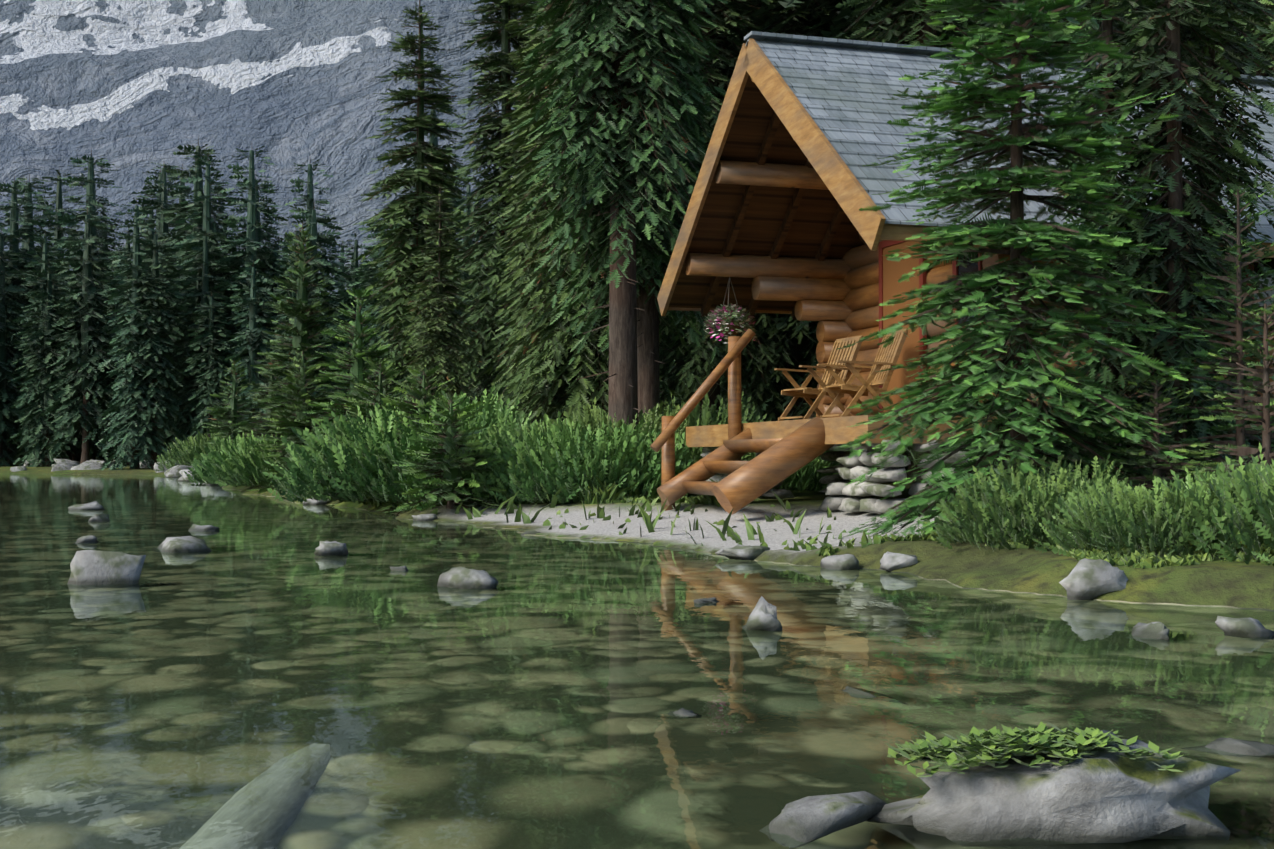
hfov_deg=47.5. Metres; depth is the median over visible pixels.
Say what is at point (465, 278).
fir forest
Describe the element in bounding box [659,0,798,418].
spruce tree
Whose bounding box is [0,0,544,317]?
mountain rock
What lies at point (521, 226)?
spruce tree
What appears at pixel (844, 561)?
rock
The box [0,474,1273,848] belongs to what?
water
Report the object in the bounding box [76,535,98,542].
rock
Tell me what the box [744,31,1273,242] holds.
cabin roof shingles
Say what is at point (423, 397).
young fir tree
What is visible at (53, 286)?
fir forest
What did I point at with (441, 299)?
spruce tree
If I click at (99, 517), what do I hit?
rock
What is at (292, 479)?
bush
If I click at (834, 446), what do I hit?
stone pier
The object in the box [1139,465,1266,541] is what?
bush
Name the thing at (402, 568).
rock
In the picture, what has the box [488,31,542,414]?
spruce tree
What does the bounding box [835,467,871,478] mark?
stone pier
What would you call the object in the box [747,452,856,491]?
bush
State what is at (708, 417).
bush
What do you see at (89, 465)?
rock
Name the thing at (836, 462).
bush
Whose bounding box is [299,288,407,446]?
young fir tree
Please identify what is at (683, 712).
rock
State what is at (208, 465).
bush
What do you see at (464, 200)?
fir forest
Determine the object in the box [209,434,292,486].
bush
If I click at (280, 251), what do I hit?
fir forest
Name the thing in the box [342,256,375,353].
fir forest
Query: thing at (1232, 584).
ground
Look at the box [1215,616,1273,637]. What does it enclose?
rock
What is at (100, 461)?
rock
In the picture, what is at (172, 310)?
fir forest
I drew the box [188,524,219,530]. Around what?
rock
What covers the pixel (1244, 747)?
rock
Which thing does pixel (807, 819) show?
foreground rock
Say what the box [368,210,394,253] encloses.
fir forest
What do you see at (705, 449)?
stone pier
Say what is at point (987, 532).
bush
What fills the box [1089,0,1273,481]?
thin fir tree
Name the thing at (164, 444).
fir forest
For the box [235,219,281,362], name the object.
fir forest
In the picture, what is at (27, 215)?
fir tree
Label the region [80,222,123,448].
fir forest
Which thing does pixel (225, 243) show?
fir forest
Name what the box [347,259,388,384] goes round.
fir forest
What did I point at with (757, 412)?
fir forest
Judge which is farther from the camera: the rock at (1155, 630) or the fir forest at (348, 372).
the fir forest at (348, 372)
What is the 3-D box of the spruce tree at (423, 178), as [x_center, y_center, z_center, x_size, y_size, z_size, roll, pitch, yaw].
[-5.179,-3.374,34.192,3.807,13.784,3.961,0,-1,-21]
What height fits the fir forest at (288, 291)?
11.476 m
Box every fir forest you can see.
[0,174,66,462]
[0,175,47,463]
[0,180,49,456]
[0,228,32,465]
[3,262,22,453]
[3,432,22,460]
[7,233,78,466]
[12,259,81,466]
[19,280,81,462]
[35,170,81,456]
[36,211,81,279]
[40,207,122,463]
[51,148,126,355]
[54,282,77,455]
[54,284,98,459]
[65,285,109,461]
[65,341,97,460]
[76,283,112,460]
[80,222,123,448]
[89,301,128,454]
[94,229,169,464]
[95,282,122,460]
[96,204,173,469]
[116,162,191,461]
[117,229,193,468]
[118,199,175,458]
[119,290,172,461]
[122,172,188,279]
[125,255,182,436]
[157,238,188,460]
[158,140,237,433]
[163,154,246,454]
[167,164,193,244]
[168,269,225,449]
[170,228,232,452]
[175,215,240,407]
[193,217,243,374]
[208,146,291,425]
[211,214,236,276]
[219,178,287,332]
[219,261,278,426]
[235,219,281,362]
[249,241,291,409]
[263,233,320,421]
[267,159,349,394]
[270,235,291,331]
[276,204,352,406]
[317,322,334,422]
[324,240,351,384]
[330,320,354,411]
[331,246,365,391]
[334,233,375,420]
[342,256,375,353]
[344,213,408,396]
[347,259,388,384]
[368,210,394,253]
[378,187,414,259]
[387,156,468,373]
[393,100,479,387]
[442,165,482,368]
[445,235,482,397]
[447,177,475,243]
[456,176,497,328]
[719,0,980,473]
[727,2,838,421]
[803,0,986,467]
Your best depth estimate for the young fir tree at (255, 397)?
34.59 m
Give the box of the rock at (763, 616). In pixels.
[742,596,782,630]
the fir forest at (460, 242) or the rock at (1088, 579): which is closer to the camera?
the rock at (1088, 579)
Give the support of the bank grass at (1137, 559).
on the ground at (1232, 584)
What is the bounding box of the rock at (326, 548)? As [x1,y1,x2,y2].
[314,541,347,555]
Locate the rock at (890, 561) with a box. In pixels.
[880,551,917,570]
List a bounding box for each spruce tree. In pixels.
[352,0,481,415]
[398,185,480,428]
[442,0,541,428]
[484,0,605,426]
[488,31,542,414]
[491,0,685,431]
[513,0,725,428]
[550,0,745,420]
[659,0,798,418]
[659,26,724,418]
[694,0,781,421]
[720,0,862,420]
[793,0,1030,484]
[833,0,1207,544]
[866,0,1010,455]
[1003,0,1164,478]
[1042,1,1199,476]
[1163,0,1273,461]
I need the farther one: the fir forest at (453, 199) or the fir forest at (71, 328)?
the fir forest at (71, 328)
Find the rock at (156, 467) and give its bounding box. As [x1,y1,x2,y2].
[154,460,177,472]
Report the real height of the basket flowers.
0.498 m
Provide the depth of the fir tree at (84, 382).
66.72 m
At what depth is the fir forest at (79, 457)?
74.92 m
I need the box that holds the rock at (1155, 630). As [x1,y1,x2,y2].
[1131,622,1169,639]
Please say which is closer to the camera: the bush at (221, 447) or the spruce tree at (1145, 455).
the spruce tree at (1145, 455)
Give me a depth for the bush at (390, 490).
17.41 m
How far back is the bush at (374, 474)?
18.36 m
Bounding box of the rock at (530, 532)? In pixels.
[521,530,540,534]
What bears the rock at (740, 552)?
in the water
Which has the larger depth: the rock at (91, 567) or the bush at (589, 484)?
the bush at (589, 484)
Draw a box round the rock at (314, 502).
[303,499,330,504]
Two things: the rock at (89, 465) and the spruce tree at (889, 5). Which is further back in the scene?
the rock at (89, 465)
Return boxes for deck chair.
[774,335,862,420]
[817,328,908,417]
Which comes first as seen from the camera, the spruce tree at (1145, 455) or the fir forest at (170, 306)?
the spruce tree at (1145, 455)
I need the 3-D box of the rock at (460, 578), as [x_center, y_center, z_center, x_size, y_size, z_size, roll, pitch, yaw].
[-0.917,0.872,7.933,0.245,0.194,0.350,-6,3,-43]
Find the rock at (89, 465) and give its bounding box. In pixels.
[70,461,102,469]
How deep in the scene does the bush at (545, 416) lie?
18.08 m
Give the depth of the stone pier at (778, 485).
15.45 m
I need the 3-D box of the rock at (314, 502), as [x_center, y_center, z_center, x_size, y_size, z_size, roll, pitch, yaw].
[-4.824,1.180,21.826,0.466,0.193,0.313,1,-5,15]
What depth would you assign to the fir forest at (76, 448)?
70.38 m
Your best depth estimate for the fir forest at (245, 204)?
69.96 m
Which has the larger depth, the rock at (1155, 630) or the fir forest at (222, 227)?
the fir forest at (222, 227)
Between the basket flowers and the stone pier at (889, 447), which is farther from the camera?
the basket flowers
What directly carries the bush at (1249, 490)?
on the ground at (1232, 584)
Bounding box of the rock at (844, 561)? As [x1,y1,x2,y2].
[820,554,858,569]
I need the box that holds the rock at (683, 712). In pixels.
[673,708,695,715]
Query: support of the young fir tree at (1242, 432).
on the ground at (1232, 584)
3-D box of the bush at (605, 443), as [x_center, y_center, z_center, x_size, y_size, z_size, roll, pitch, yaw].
[-0.520,0.427,17.480,2.849,1.090,2.369,1,-2,-40]
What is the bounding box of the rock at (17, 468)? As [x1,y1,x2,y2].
[10,466,26,471]
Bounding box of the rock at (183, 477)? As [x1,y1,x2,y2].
[177,469,196,480]
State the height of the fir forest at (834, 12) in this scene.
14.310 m
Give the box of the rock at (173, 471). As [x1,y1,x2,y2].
[164,465,193,476]
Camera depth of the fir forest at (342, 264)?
79.45 m
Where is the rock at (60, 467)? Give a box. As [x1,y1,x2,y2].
[51,463,73,471]
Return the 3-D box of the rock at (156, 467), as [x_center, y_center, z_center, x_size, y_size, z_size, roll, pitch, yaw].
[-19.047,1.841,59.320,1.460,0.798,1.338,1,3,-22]
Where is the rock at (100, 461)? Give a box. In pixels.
[89,460,105,465]
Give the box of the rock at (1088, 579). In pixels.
[1059,558,1127,599]
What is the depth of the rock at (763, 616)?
5.93 m
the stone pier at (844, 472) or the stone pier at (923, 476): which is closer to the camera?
the stone pier at (923, 476)
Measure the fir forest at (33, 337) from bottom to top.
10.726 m
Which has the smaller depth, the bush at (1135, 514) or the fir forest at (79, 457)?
the bush at (1135, 514)
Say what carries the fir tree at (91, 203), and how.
on the ground at (1232, 584)
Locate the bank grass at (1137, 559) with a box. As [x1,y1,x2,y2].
[287,475,1273,567]
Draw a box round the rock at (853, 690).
[842,686,875,696]
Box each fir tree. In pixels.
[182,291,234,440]
[192,358,264,475]
[203,390,257,450]
[231,222,350,487]
[239,356,289,438]
[247,345,339,493]
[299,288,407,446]
[330,356,407,505]
[351,366,473,514]
[384,390,506,514]
[1047,0,1190,480]
[1082,375,1225,496]
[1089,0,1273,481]
[1126,0,1273,480]
[1126,182,1273,472]
[1174,303,1273,478]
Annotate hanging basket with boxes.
[716,277,742,334]
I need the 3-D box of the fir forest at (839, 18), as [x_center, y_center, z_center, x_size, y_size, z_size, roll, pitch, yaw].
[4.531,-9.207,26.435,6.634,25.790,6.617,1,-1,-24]
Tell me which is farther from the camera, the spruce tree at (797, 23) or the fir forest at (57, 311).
the fir forest at (57, 311)
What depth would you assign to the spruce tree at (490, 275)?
29.79 m
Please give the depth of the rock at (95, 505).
19.55 m
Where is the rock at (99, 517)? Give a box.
[88,513,109,521]
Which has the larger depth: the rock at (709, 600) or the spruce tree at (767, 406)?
the spruce tree at (767, 406)
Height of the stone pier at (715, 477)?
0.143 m
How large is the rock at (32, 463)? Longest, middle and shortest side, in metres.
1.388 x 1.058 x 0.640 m
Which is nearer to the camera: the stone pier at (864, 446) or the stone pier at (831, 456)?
the stone pier at (864, 446)
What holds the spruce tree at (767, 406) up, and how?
on the ground at (1232, 584)
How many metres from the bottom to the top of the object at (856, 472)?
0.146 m
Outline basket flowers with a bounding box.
[703,303,756,343]
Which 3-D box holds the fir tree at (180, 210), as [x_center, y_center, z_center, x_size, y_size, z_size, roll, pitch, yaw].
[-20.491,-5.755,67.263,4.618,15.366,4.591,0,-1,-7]
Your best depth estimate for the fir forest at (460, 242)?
58.59 m
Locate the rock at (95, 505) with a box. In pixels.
[68,501,104,509]
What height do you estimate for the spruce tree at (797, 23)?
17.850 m
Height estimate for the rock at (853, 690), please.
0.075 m
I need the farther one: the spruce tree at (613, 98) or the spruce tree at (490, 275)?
the spruce tree at (490, 275)
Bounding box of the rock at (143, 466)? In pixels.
[140,461,149,467]
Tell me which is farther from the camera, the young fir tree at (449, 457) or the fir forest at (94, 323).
the fir forest at (94, 323)
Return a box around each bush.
[151,426,223,470]
[184,430,288,486]
[188,432,262,484]
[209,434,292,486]
[262,384,534,502]
[274,411,465,501]
[306,422,403,502]
[380,428,509,502]
[456,413,660,501]
[462,419,598,504]
[479,416,701,503]
[517,397,711,479]
[521,411,599,441]
[532,449,642,501]
[590,392,771,458]
[603,428,749,486]
[678,419,787,488]
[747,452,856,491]
[749,450,852,489]
[757,420,838,489]
[932,453,1127,550]
[1032,471,1273,556]
[1138,443,1273,563]
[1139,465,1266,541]
[1167,472,1194,485]
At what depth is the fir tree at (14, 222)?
72.54 m
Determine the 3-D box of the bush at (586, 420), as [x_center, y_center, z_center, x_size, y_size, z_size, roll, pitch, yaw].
[-0.499,0.305,18.272,3.563,1.255,3.030,0,-1,-3]
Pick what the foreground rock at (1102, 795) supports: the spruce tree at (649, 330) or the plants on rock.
the plants on rock
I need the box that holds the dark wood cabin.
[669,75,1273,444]
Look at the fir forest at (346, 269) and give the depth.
76.51 m
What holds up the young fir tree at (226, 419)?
on the ground at (1232, 584)
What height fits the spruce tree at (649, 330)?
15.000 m
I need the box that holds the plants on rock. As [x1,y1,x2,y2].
[887,721,1182,776]
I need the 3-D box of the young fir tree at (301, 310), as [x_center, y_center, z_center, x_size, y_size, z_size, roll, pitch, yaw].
[-7.001,-1.354,30.154,2.588,5.759,2.957,0,-1,2]
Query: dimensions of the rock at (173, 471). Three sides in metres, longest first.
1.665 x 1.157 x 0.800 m
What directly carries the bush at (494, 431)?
on the ground at (1232, 584)
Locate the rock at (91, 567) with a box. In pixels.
[68,550,145,584]
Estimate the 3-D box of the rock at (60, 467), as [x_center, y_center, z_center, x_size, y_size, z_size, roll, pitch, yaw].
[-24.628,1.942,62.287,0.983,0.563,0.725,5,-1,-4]
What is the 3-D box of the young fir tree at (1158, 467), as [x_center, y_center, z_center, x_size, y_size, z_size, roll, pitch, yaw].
[3.482,0.266,9.738,1.101,1.219,1.007,1,-2,-32]
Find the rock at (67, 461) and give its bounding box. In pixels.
[54,459,79,465]
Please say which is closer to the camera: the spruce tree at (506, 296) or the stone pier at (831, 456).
the stone pier at (831, 456)
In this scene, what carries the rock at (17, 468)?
on the ground at (1232, 584)
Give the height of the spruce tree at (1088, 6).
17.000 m
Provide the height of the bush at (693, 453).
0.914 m
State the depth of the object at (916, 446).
12.59 m
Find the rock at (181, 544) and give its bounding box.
[158,536,210,552]
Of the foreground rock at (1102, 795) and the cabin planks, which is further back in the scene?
the cabin planks
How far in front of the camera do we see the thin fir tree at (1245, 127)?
11.76 m
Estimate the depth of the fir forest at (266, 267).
64.40 m
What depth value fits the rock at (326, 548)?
10.45 m
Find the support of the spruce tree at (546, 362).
on the ground at (1232, 584)
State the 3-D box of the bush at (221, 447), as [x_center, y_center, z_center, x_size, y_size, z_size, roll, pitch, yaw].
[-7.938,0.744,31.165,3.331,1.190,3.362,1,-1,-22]
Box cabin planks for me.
[657,38,1273,446]
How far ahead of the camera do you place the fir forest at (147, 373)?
61.30 m
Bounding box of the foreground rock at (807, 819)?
[769,791,887,842]
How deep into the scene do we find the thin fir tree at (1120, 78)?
11.79 m
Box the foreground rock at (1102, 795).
[868,730,1240,842]
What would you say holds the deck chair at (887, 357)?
on the cabin planks
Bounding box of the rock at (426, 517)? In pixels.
[412,514,437,520]
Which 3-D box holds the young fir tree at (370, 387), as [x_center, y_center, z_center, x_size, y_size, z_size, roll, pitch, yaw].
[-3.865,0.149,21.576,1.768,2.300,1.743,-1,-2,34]
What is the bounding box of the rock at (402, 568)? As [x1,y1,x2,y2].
[390,566,407,570]
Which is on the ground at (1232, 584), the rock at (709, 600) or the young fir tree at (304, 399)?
the young fir tree at (304, 399)
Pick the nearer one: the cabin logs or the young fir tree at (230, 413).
the cabin logs
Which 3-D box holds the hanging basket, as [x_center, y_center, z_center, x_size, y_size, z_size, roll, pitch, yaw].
[1.095,-1.403,17.102,0.332,0.681,0.340,0,-1,-16]
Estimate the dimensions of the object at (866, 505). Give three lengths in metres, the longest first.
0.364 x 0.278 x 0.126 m
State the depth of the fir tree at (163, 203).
70.80 m
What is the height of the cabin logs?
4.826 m
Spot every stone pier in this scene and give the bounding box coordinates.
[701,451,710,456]
[702,447,717,451]
[708,474,727,481]
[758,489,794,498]
[773,480,783,487]
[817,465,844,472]
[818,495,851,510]
[819,474,852,483]
[820,451,856,460]
[825,482,848,494]
[830,444,851,450]
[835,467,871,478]
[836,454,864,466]
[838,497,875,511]
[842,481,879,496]
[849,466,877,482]
[851,443,880,452]
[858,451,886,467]
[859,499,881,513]
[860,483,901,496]
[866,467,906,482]
[870,440,905,452]
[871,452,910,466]
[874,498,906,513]
[908,482,933,495]
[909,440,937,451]
[916,467,959,480]
[917,451,969,468]
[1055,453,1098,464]
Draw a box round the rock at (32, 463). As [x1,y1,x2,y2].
[24,460,42,466]
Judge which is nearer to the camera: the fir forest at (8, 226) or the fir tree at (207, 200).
the fir tree at (207, 200)
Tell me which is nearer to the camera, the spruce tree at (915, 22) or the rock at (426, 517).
the rock at (426, 517)
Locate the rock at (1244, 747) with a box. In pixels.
[1205,737,1273,755]
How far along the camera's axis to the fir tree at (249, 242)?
63.85 m
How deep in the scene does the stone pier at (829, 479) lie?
17.25 m
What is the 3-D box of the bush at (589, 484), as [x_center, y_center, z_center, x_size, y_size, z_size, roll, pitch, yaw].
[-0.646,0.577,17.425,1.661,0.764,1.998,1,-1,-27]
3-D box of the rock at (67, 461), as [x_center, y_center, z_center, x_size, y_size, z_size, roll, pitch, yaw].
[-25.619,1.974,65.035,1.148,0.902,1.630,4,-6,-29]
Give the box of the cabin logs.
[650,77,1273,514]
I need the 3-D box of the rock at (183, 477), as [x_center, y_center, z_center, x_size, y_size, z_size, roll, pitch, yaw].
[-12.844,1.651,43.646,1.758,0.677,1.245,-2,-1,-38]
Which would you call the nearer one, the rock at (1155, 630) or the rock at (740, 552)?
the rock at (1155, 630)
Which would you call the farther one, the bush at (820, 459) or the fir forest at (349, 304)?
the fir forest at (349, 304)
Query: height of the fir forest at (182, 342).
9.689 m
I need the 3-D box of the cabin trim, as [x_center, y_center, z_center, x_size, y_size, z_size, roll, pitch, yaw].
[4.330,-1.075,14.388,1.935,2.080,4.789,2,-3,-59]
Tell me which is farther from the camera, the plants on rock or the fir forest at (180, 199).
the fir forest at (180, 199)
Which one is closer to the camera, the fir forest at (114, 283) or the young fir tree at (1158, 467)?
the young fir tree at (1158, 467)
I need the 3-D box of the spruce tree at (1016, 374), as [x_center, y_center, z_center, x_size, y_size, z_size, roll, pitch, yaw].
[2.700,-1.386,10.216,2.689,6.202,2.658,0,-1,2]
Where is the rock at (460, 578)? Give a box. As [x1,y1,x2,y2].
[437,567,498,588]
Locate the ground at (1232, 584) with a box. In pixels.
[0,457,1273,610]
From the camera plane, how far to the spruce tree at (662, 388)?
32.35 m
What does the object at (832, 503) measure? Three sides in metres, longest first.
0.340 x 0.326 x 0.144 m
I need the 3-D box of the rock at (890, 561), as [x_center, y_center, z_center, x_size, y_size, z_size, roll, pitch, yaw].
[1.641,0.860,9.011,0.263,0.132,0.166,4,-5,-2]
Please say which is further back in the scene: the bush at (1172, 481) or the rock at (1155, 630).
the bush at (1172, 481)
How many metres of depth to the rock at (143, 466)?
62.13 m
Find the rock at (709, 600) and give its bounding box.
[694,597,718,602]
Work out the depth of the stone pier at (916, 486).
12.69 m
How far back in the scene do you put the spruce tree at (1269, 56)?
20.92 m
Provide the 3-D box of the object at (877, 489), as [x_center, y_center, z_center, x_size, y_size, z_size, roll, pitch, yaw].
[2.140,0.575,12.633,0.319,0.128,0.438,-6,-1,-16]
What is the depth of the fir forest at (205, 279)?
62.69 m
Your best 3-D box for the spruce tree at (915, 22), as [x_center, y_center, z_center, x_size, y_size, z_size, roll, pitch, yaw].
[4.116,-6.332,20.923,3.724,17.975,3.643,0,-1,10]
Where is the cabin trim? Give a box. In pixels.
[879,240,1273,414]
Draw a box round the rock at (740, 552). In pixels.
[715,544,769,559]
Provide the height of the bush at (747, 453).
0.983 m
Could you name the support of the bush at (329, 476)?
on the ground at (1232, 584)

